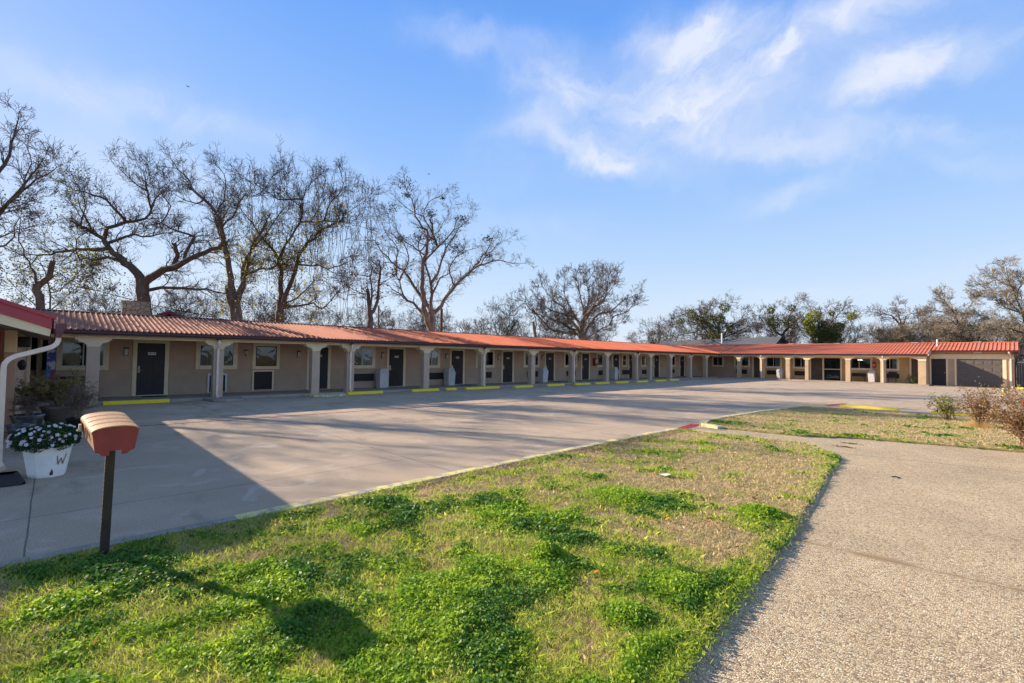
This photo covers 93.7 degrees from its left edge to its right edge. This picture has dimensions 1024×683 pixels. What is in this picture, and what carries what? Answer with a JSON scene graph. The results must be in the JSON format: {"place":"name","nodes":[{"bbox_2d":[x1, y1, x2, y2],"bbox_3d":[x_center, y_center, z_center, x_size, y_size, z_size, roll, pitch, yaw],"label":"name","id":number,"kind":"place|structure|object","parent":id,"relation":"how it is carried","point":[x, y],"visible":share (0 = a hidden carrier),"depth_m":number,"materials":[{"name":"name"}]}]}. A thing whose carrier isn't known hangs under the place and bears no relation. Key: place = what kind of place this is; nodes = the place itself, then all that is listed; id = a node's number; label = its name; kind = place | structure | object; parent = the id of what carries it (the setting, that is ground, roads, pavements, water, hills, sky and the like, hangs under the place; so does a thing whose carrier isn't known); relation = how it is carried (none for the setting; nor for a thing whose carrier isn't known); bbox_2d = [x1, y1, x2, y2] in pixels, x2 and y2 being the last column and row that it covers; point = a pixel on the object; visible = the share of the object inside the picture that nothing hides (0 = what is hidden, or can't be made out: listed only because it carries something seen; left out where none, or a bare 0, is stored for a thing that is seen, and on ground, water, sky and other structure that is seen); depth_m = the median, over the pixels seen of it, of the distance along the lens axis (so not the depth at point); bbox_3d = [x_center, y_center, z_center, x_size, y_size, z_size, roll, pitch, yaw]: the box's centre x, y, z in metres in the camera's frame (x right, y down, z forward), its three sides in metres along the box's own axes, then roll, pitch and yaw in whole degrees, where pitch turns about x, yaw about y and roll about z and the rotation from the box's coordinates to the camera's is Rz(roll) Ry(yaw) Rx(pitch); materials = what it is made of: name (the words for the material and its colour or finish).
{"place":"outdoors","nodes":[
{"label":"outdoors","id":0,"kind":"place"},
{"bbox_2d":[32,376,717,407],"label":"walkway","id":1,"kind":"structure","parent":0,"point":[199,397],"depth_m":21.77,"materials":[{"name":"concrete"}]},
{"bbox_2d":[46,348,56,400],"bbox_3d":[-15.520,1.100,16.160,0.240,1.760,0.662,3,-3,-44],"label":"vending machine","id":2,"kind":"object","parent":1,"relation":"on","point":[51,362],"visible":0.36,"depth_m":15.94,"materials":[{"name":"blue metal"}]},
{"bbox_2d":[375,368,388,387],"bbox_3d":[-6.726,1.891,24.834,0.530,1.000,0.530,3,-3,-44],"label":"trash bin","id":3,"kind":"object","parent":1,"relation":"on","point":[381,375],"visible":0.98,"depth_m":24.67,"materials":[{"name":"white plastic"}]},
{"bbox_2d":[444,368,455,385],"bbox_3d":[-3.619,2.033,27.803,0.530,1.000,0.530,-1,-3,43],"label":"trash bin","id":4,"kind":"object","parent":1,"relation":"on","point":[449,376],"visible":0.98,"depth_m":27.62,"materials":[{"name":"white plastic"}]},
{"bbox_2d":[0,428,841,682],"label":"lawn","id":5,"kind":"structure","parent":0,"point":[670,485],"depth_m":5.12,"materials":[{"name":"plant"}]},
{"bbox_2d":[76,411,139,555],"bbox_3d":[-3.305,1.242,3.901,0.589,1.304,0.316,-1,-3,41],"label":"mailbox","id":6,"kind":"object","parent":5,"relation":"on","point":[107,434],"visible":0.99,"depth_m":3.85,"materials":[{"name":"red metal"}]},
{"bbox_2d":[0,429,841,682],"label":"clover","id":7,"kind":"object","parent":5,"relation":"on","point":[424,589],"visible":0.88,"depth_m":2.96,"materials":[{"name":"green plant"}]},
{"bbox_2d":[520,540,570,566],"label":"weed clump","id":8,"kind":"object","parent":5,"relation":"on","point":[549,548],"visible":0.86,"depth_m":3.97,"materials":[{"name":"green plant"}]},
{"bbox_2d":[558,482,681,522],"bbox_3d":[1.269,1.844,5.797,1.664,0.114,1.876,3,-3,-44],"label":"weed clump","id":9,"kind":"object","parent":5,"relation":"on","point":[617,493],"visible":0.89,"depth_m":5.72,"materials":[{"name":"green plant"}]},
{"bbox_2d":[580,596,673,635],"bbox_3d":[0.745,1.753,3.101,0.597,0.106,0.594,1,-2,6],"label":"weed clump","id":10,"kind":"object","parent":5,"relation":"on","point":[626,610],"visible":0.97,"depth_m":3.06,"materials":[{"name":"green plant"}]},
{"bbox_2d":[619,563,753,627],"bbox_3d":[1.186,1.767,3.515,0.920,0.118,1.019,3,-3,-44],"label":"weed clump","id":11,"kind":"object","parent":5,"relation":"on","point":[679,580],"visible":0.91,"depth_m":3.44,"materials":[{"name":"green plant"}]},
{"bbox_2d":[719,503,808,528],"bbox_3d":[2.687,1.827,5.187,0.860,0.146,0.869,3,-3,-44],"label":"weed clump","id":12,"kind":"object","parent":5,"relation":"on","point":[765,511],"visible":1,"depth_m":5.12,"materials":[{"name":"green plant"}]},
{"bbox_2d":[0,378,1023,560],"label":"parking lot","id":13,"kind":"structure","parent":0,"point":[169,475],"depth_m":10.04,"materials":[{"name":"concrete"}]},
{"bbox_2d":[0,471,25,486],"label":"splash block","id":14,"kind":"object","parent":13,"relation":"on","point":[11,478],"depth_m":6.49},
{"bbox_2d":[5,423,36,436],"bbox_3d":[-10.141,1.828,9.916,0.462,0.240,0.462,3,-3,-44],"label":"plant pot","id":15,"kind":"object","parent":13,"relation":"on","point":[11,428],"visible":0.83,"depth_m":9.76,"materials":[{"name":"plastic"}]},
{"bbox_2d":[8,393,45,429],"bbox_3d":[-10.664,1.539,10.542,0.658,0.845,0.654,0,-2,30],"label":"potted shrub","id":16,"kind":"object","parent":13,"relation":"on","point":[28,405],"visible":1,"depth_m":10.48,"materials":[{"name":"green plant"}]},
{"bbox_2d":[0,298,66,471],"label":"office building","id":17,"kind":"structure","parent":13,"relation":"on","point":[19,323],"depth_m":7.49,"materials":[{"name":"paint"}]},
{"bbox_2d":[5,421,82,478],"bbox_3d":[-6.570,1.511,6.771,0.796,0.765,0.753,3,-3,-44],"label":"flower tub","id":18,"kind":"object","parent":13,"relation":"on","point":[46,458],"visible":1,"depth_m":6.63,"materials":[{"name":"plastic"}]},
{"bbox_2d":[15,366,90,427],"bbox_3d":[-10.528,1.237,11.004,1.417,1.484,1.354,1,-2,-1],"label":"potted shrub","id":19,"kind":"object","parent":13,"relation":"on","point":[45,388],"visible":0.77,"depth_m":10.91,"materials":[{"name":"green plant"}]},
{"bbox_2d":[55,379,105,431],"bbox_3d":[-9.410,1.396,10.487,0.934,1.163,0.803,1,-2,9],"label":"potted shrub","id":20,"kind":"object","parent":13,"relation":"on","point":[78,402],"visible":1,"depth_m":10.38,"materials":[{"name":"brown plant"}]},
{"bbox_2d":[0,516,237,568],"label":"kerb","id":21,"kind":"structure","parent":13,"relation":"on","point":[68,551],"depth_m":4.23,"materials":[{"name":"concrete"}]},
{"bbox_2d":[103,399,169,404],"bbox_3d":[-12.812,2.061,16.422,1.800,0.129,0.212,3,-3,-44],"label":"wheel stop","id":22,"kind":"object","parent":13,"relation":"on","point":[123,402],"visible":1,"depth_m":16.32,"materials":[{"name":"yellow paint"}]},
{"bbox_2d":[203,396,243,401],"bbox_3d":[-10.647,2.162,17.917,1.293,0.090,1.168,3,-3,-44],"label":"wheel stop","id":23,"kind":"structure","parent":13,"relation":"on","point":[228,399],"depth_m":17.67,"materials":[{"name":"concrete"}]},
{"bbox_2d":[234,428,675,519],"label":"kerb","id":24,"kind":"structure","parent":13,"relation":"on","point":[310,502],"depth_m":6.40,"materials":[{"name":"grey concrete"}]},
{"bbox_2d":[143,384,774,425],"bbox_3d":[5.751,2.630,23.899,40.554,0.001,0.567,2,-2,-41],"label":"road marking","id":25,"kind":"object","parent":13,"relation":"on","point":[385,409],"visible":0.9,"depth_m":15.32,"materials":[{"name":"yellow paint"}]},
{"bbox_2d":[182,382,1000,414],"bbox_3d":[6.557,2.539,20.823,31.700,0.001,20.501,3,-3,-44],"label":"road marking","id":26,"kind":"object","parent":13,"relation":"on","point":[480,394],"visible":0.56,"depth_m":20.10,"materials":[{"name":"yellow paint"}]},
{"bbox_2d":[700,405,804,428],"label":"kerb","id":27,"kind":"structure","parent":13,"relation":"on","point":[705,423],"depth_m":14.05,"materials":[{"name":"yellow paint"}]},
{"bbox_2d":[1015,362,1023,387],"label":"fence","id":28,"kind":"object","parent":13,"relation":"on","point":[1020,375],"visible":0.73,"depth_m":35.30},
{"bbox_2d":[0,0,1023,365],"label":"sky","id":29,"kind":"structure","parent":0,"point":[867,151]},
{"bbox_2d":[718,376,931,385],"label":"walkway","id":30,"kind":"structure","parent":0,"point":[915,384],"depth_m":42.14,"materials":[{"name":"concrete"}]},
{"bbox_2d":[675,405,1023,682],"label":"path","id":31,"kind":"structure","parent":0,"point":[913,573],"depth_m":3.77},
{"bbox_2d":[709,406,1023,452],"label":"lawn","id":32,"kind":"structure","parent":0,"point":[902,441],"depth_m":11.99,"materials":[{"name":"plant"}]},
{"bbox_2d":[716,407,1000,444],"bbox_3d":[10.317,2.229,12.965,8.573,0.107,7.180,3,-3,-44],"label":"clover","id":33,"kind":"object","parent":32,"relation":"on","point":[850,434],"visible":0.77,"depth_m":11.45,"materials":[{"name":"green plant"}]},
{"bbox_2d":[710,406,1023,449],"bbox_3d":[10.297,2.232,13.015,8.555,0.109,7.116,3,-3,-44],"label":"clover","id":34,"kind":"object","parent":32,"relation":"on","point":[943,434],"visible":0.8,"depth_m":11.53,"materials":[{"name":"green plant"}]},
{"bbox_2d":[923,392,966,419],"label":"rose bush","id":35,"kind":"object","parent":32,"relation":"on","point":[947,407],"visible":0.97,"depth_m":14.33,"materials":[{"name":"green plant"}]},
{"bbox_2d":[955,418,1005,428],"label":"straw tuft","id":36,"kind":"object","parent":32,"relation":"on","point":[982,425],"visible":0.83,"depth_m":12.60,"materials":[{"name":"beige plant"}]},
{"bbox_2d":[952,381,1018,424],"bbox_3d":[12.590,1.660,12.810,1.180,1.255,1.382,0,-2,28],"label":"rose bush","id":37,"kind":"object","parent":32,"relation":"on","point":[976,412],"visible":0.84,"depth_m":12.72,"materials":[{"name":"brown plant"}]},
{"bbox_2d":[975,377,1023,449],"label":"rose bush","id":38,"kind":"object","parent":32,"relation":"on","point":[1015,422],"visible":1,"depth_m":9.52,"materials":[{"name":"brown plant"}]},
{"label":"ground","id":39,"kind":"structure","parent":0,"visible":0},
{"bbox_2d":[0,88,85,259],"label":"bare tree","id":40,"kind":"object","parent":39,"relation":"on","point":[12,199],"visible":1,"depth_m":19.46,"materials":[{"name":"grey plant"}]},
{"bbox_2d":[0,184,97,308],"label":"bare tree","id":41,"kind":"object","parent":39,"relation":"on","point":[37,292],"visible":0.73,"depth_m":21.89,"materials":[{"name":"brown plant"}]},
{"bbox_2d":[0,230,141,309],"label":"young tree","id":42,"kind":"object","parent":39,"relation":"on","point":[92,263],"visible":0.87,"depth_m":22.98,"materials":[{"name":"plant"}]},
{"bbox_2d":[45,284,120,311],"bbox_3d":[-35.065,-0.818,39.090,6.175,7.213,5.145,0,-2,27],"label":"background tree","id":43,"kind":"object","parent":39,"relation":"on","point":[72,303],"visible":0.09,"depth_m":37.73,"materials":[{"name":"grey plant"}]},
{"bbox_2d":[70,281,157,314],"bbox_3d":[-29.988,-1.145,35.209,5.375,7.723,5.774,1,-2,-2],"label":"background tree","id":44,"kind":"object","parent":39,"relation":"on","point":[97,302],"visible":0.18,"depth_m":34.76,"materials":[{"name":"grey plant"}]},
{"bbox_2d":[4,139,255,314],"bbox_3d":[-19.204,-3.916,24.544,12.805,12.754,6.554,1,-2,-6],"label":"bare tree","id":45,"kind":"object","parent":39,"relation":"on","point":[143,289],"visible":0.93,"depth_m":24.65,"materials":[{"name":"brown plant"}]},
{"bbox_2d":[121,300,184,316],"bbox_3d":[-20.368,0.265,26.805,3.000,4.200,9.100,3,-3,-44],"label":"chimney","id":46,"kind":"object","parent":39,"relation":"on","point":[134,307],"depth_m":22.98,"materials":[{"name":"stone"}]},
{"bbox_2d":[157,275,222,317],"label":"background tree","id":47,"kind":"object","parent":39,"relation":"on","point":[185,307],"visible":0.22,"depth_m":61.59,"materials":[{"name":"grey plant"}]},
{"bbox_2d":[161,285,229,318],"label":"background tree","id":48,"kind":"object","parent":39,"relation":"on","point":[198,306],"visible":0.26,"depth_m":56.51,"materials":[{"name":"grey plant"}]},
{"bbox_2d":[155,139,314,319],"bbox_3d":[-16.057,-5.252,28.908,9.564,15.868,5.219,0,-2,10],"label":"vine hung tree","id":49,"kind":"object","parent":39,"relation":"on","point":[236,311],"visible":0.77,"depth_m":28.72,"materials":[{"name":"brown plant"}]},
{"bbox_2d":[216,287,273,321],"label":"background tree","id":50,"kind":"object","parent":39,"relation":"on","point":[248,308],"visible":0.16,"depth_m":53.84,"materials":[{"name":"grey plant"}]},
{"bbox_2d":[246,288,307,322],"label":"background tree","id":51,"kind":"object","parent":39,"relation":"on","point":[272,311],"visible":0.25,"depth_m":50.89,"materials":[{"name":"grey plant"}]},
{"bbox_2d":[198,135,391,326],"bbox_3d":[-11.958,-4.289,27.304,10.234,13.831,7.641,2,-2,-30],"label":"vine hung tree","id":52,"kind":"object","parent":39,"relation":"on","point":[282,298],"visible":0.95,"depth_m":28.15,"materials":[{"name":"brown plant"}]},
{"bbox_2d":[330,304,376,326],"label":"background tree","id":53,"kind":"object","parent":39,"relation":"on","point":[348,319],"visible":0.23,"depth_m":56.91,"materials":[{"name":"grey plant"}]},
{"bbox_2d":[346,295,395,328],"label":"background tree","id":54,"kind":"object","parent":39,"relation":"on","point":[382,315],"visible":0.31,"depth_m":59.71,"materials":[{"name":"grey plant"}]},
{"bbox_2d":[327,235,416,327],"bbox_3d":[-9.022,-1.950,30.274,3.693,9.445,5.656,5,-5,-68],"label":"broken tree","id":55,"kind":"object","parent":39,"relation":"on","point":[370,311],"visible":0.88,"depth_m":30.03,"materials":[{"name":"plant"}]},
{"bbox_2d":[399,298,452,331],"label":"background tree","id":56,"kind":"object","parent":39,"relation":"on","point":[422,326],"visible":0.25,"depth_m":70.28,"materials":[{"name":"grey plant"}]},
{"bbox_2d":[347,165,536,330],"bbox_3d":[-6.062,-4.956,36.952,16.546,16.008,9.314,1,-2,0],"label":"bare tree","id":57,"kind":"object","parent":39,"relation":"on","point":[429,319],"visible":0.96,"depth_m":36.77,"materials":[{"name":"brown plant"}]},
{"bbox_2d":[454,314,509,334],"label":"background tree","id":58,"kind":"object","parent":39,"relation":"on","point":[481,329],"visible":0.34,"depth_m":65.39,"materials":[{"name":"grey plant"}]},
{"bbox_2d":[477,295,525,335],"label":"background tree","id":59,"kind":"object","parent":39,"relation":"on","point":[512,325],"visible":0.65,"depth_m":69.94,"materials":[{"name":"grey plant"}]},
{"bbox_2d":[27,308,1019,401],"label":"motel building","id":60,"kind":"structure","parent":39,"relation":"on","point":[119,354],"depth_m":25.11,"materials":[{"name":"beige paint"}]},
{"bbox_2d":[30,337,47,369],"bbox_3d":[-16.234,0.878,16.410,0.500,2.200,0.020,3,-3,-44],"label":"doorway","id":61,"kind":"structure","parent":60,"relation":"in","point":[34,340],"depth_m":16.39,"materials":[{"name":"black"}]},
{"bbox_2d":[56,338,109,369],"bbox_3d":[-15.368,0.457,17.219,1.420,1.140,0.060,3,-3,-44],"label":"window","id":62,"kind":"structure","parent":60,"relation":"in","point":[71,353],"depth_m":17.07,"materials":[{"name":"white glass"}]},
{"bbox_2d":[131,340,169,395],"bbox_3d":[-13.941,1.011,18.545,1.130,2.140,0.120,3,-3,-44],"label":"door","id":63,"kind":"structure","parent":60,"relation":"in","point":[150,364],"depth_m":18.56,"materials":[{"name":"metal"}]},
{"bbox_2d":[195,342,237,368],"bbox_3d":[-12.344,0.595,20.109,1.530,1.140,0.060,3,-3,-44],"label":"window","id":64,"kind":"structure","parent":60,"relation":"in","point":[203,358],"depth_m":19.92,"materials":[{"name":"white plastic"}]},
{"bbox_2d":[252,343,279,368],"bbox_3d":[-10.960,0.658,21.431,1.120,1.140,0.060,3,-3,-44],"label":"window","id":65,"kind":"structure","parent":60,"relation":"in","point":[265,355],"depth_m":21.43,"materials":[{"name":"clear glass"}]},
{"bbox_2d":[306,345,330,389],"bbox_3d":[-9.252,1.225,23.026,1.130,2.140,0.120,3,-3,-44],"label":"door","id":66,"kind":"structure","parent":60,"relation":"in","point":[325,353],"depth_m":23.23,"materials":[{"name":"metal"}]},
{"bbox_2d":[354,346,375,368],"bbox_3d":[-7.673,0.808,24.573,1.460,1.140,0.060,3,-3,-44],"label":"window","id":67,"kind":"structure","parent":60,"relation":"in","point":[364,357],"depth_m":24.69,"materials":[{"name":"white glass"}]},
{"bbox_2d":[386,347,405,386],"bbox_3d":[-6.239,1.363,25.906,1.130,2.140,0.120,3,-3,-44],"label":"door","id":68,"kind":"structure","parent":60,"relation":"in","point":[396,356],"depth_m":25.95,"materials":[{"name":"metal"}]},
{"bbox_2d":[429,348,439,367],"bbox_3d":[-4.602,0.948,27.507,1.160,1.140,0.060,3,-3,-44],"label":"window","id":69,"kind":"structure","parent":60,"relation":"in","point":[434,362],"depth_m":27.66,"materials":[{"name":"white glass"}]},
{"bbox_2d":[449,348,464,384],"bbox_3d":[-3.269,1.498,28.744,1.130,2.140,0.120,3,-3,-44],"label":"door","id":70,"kind":"structure","parent":60,"relation":"in","point":[456,356],"depth_m":28.83,"materials":[{"name":"metal"}]},
{"bbox_2d":[475,350,494,367],"bbox_3d":[-1.675,1.082,30.304,1.560,1.140,0.060,3,-3,-44],"label":"window","id":71,"kind":"structure","parent":60,"relation":"in","point":[490,356],"depth_m":30.54,"materials":[{"name":"white glass"}]},
{"bbox_2d":[501,350,513,382],"bbox_3d":[-0.270,1.635,31.609,1.130,2.140,0.120,3,-3,-44],"label":"door","id":72,"kind":"structure","parent":60,"relation":"in","point":[507,356],"depth_m":31.63,"materials":[{"name":"metal"}]},
{"bbox_2d":[544,351,554,380],"bbox_3d":[2.706,1.773,34.498,1.130,2.140,0.055,3,-3,-44],"label":"door","id":73,"kind":"structure","parent":60,"relation":"in","point":[549,356],"depth_m":34.55,"materials":[{"name":"metal"}]},
{"bbox_2d":[581,352,590,379],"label":"door","id":74,"kind":"structure","parent":60,"relation":"in","point":[585,356],"depth_m":37.38,"materials":[{"name":"metal"}]},
{"bbox_2d":[765,356,781,367],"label":"window","id":75,"kind":"structure","parent":60,"relation":"in","point":[771,361],"depth_m":46.88,"materials":[{"name":"glass"}]},
{"bbox_2d":[810,357,822,379],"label":"door","id":76,"kind":"structure","parent":60,"relation":"in","point":[816,363],"depth_m":44.24,"materials":[{"name":"wood"}]},
{"bbox_2d":[823,357,841,380],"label":"shop window","id":77,"kind":"structure","parent":60,"relation":"in","point":[832,366],"depth_m":43.28,"materials":[{"name":"black glass"}]},
{"bbox_2d":[851,357,872,369],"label":"window","id":78,"kind":"structure","parent":60,"relation":"in","point":[858,363],"depth_m":41.78,"materials":[{"name":"glass"}]},
{"bbox_2d":[886,357,899,370],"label":"window","id":79,"kind":"structure","parent":60,"relation":"in","point":[892,364],"depth_m":40.24,"materials":[{"name":"white plastic"}]},
{"bbox_2d":[909,357,917,383],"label":"door","id":80,"kind":"structure","parent":60,"relation":"in","point":[913,363],"depth_m":39.26,"materials":[{"name":"metal"}]},
{"bbox_2d":[931,359,945,384],"bbox_3d":[33.939,2.422,38.200,0.099,2.100,0.880,3,-3,-44],"label":"door","id":81,"kind":"structure","parent":60,"relation":"in","point":[938,366],"depth_m":38.22,"materials":[{"name":"metal"}]},
{"bbox_2d":[956,359,1002,387],"bbox_3d":[35.550,2.394,36.551,0.050,2.090,2.510,3,-3,-44],"label":"garage door","id":82,"kind":"structure","parent":60,"relation":"in","point":[985,372],"depth_m":36.50,"materials":[{"name":"metal"}]},
{"bbox_2d":[506,319,548,337],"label":"background tree","id":83,"kind":"object","parent":39,"relation":"on","point":[540,325],"visible":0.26,"depth_m":79.52,"materials":[{"name":"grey plant"}]},
{"bbox_2d":[549,298,604,339],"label":"background tree","id":84,"kind":"object","parent":39,"relation":"on","point":[590,332],"visible":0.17,"depth_m":77.55,"materials":[{"name":"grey plant"}]},
{"bbox_2d":[507,259,648,340],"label":"bare tree","id":85,"kind":"object","parent":39,"relation":"on","point":[581,334],"visible":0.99,"depth_m":57.29,"materials":[{"name":"brown plant"}]},
{"bbox_2d":[636,314,678,343],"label":"background tree","id":86,"kind":"object","parent":39,"relation":"on","point":[651,338],"visible":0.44,"depth_m":88.08,"materials":[{"name":"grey plant"}]},
{"bbox_2d":[652,320,685,343],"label":"background tree","id":87,"kind":"object","parent":39,"relation":"on","point":[662,333],"visible":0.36,"depth_m":84.22,"materials":[{"name":"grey plant"}]},
{"bbox_2d":[658,294,762,343],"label":"mistletoe tree","id":88,"kind":"object","parent":39,"relation":"on","point":[710,323],"visible":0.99,"depth_m":71.28,"materials":[{"name":"brown plant"}]},
{"bbox_2d":[659,333,786,353],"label":"grey roofed house","id":89,"kind":"structure","parent":39,"relation":"on","point":[768,340],"depth_m":67.17,"materials":[{"name":"grey"}]},
{"bbox_2d":[751,310,804,353],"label":"background tree","id":90,"kind":"object","parent":39,"relation":"on","point":[788,337],"visible":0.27,"depth_m":84.04,"materials":[{"name":"brown plant"}]},
{"bbox_2d":[745,291,817,342],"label":"mistletoe tree","id":91,"kind":"object","parent":39,"relation":"on","point":[787,324],"visible":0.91,"depth_m":69.17,"materials":[{"name":"brown plant"}]},
{"bbox_2d":[795,296,866,353],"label":"mistletoe tree","id":92,"kind":"object","parent":39,"relation":"on","point":[835,331],"visible":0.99,"depth_m":66.87,"materials":[{"name":"green plant"}]},
{"bbox_2d":[838,318,867,353],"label":"background tree","id":93,"kind":"object","parent":39,"relation":"on","point":[855,338],"visible":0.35,"depth_m":84.13,"materials":[{"name":"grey plant"}]},
{"bbox_2d":[861,321,924,342],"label":"background tree","id":94,"kind":"object","parent":39,"relation":"on","point":[872,331],"visible":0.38,"depth_m":65.58,"materials":[{"name":"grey plant"}]},
{"bbox_2d":[865,295,939,341],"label":"bare tree","id":95,"kind":"object","parent":39,"relation":"on","point":[896,310],"visible":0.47,"depth_m":68.80,"materials":[{"name":"brown plant"}]},
{"bbox_2d":[874,324,932,342],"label":"background tree","id":96,"kind":"object","parent":39,"relation":"on","point":[905,338],"visible":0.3,"depth_m":62.85,"materials":[{"name":"brown plant"}]},
{"bbox_2d":[890,321,961,342],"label":"background tree","id":97,"kind":"object","parent":39,"relation":"on","point":[933,335],"visible":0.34,"depth_m":61.86,"materials":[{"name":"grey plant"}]},
{"bbox_2d":[914,316,982,341],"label":"background tree","id":98,"kind":"object","parent":39,"relation":"on","point":[966,339],"visible":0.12,"depth_m":61.83,"materials":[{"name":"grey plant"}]},
{"bbox_2d":[903,281,999,341],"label":"bare tree","id":99,"kind":"object","parent":39,"relation":"on","point":[949,310],"visible":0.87,"depth_m":60.57,"materials":[{"name":"brown plant"}]},
{"bbox_2d":[961,254,1023,344],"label":"bare tree","id":100,"kind":"object","parent":39,"relation":"on","point":[1013,291],"visible":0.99,"depth_m":55.70,"materials":[{"name":"brown plant"}]},
{"bbox_2d":[975,320,1023,366],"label":"background tree","id":101,"kind":"object","parent":39,"relation":"on","point":[1021,349],"visible":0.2,"depth_m":59.54,"materials":[{"name":"brown plant"}]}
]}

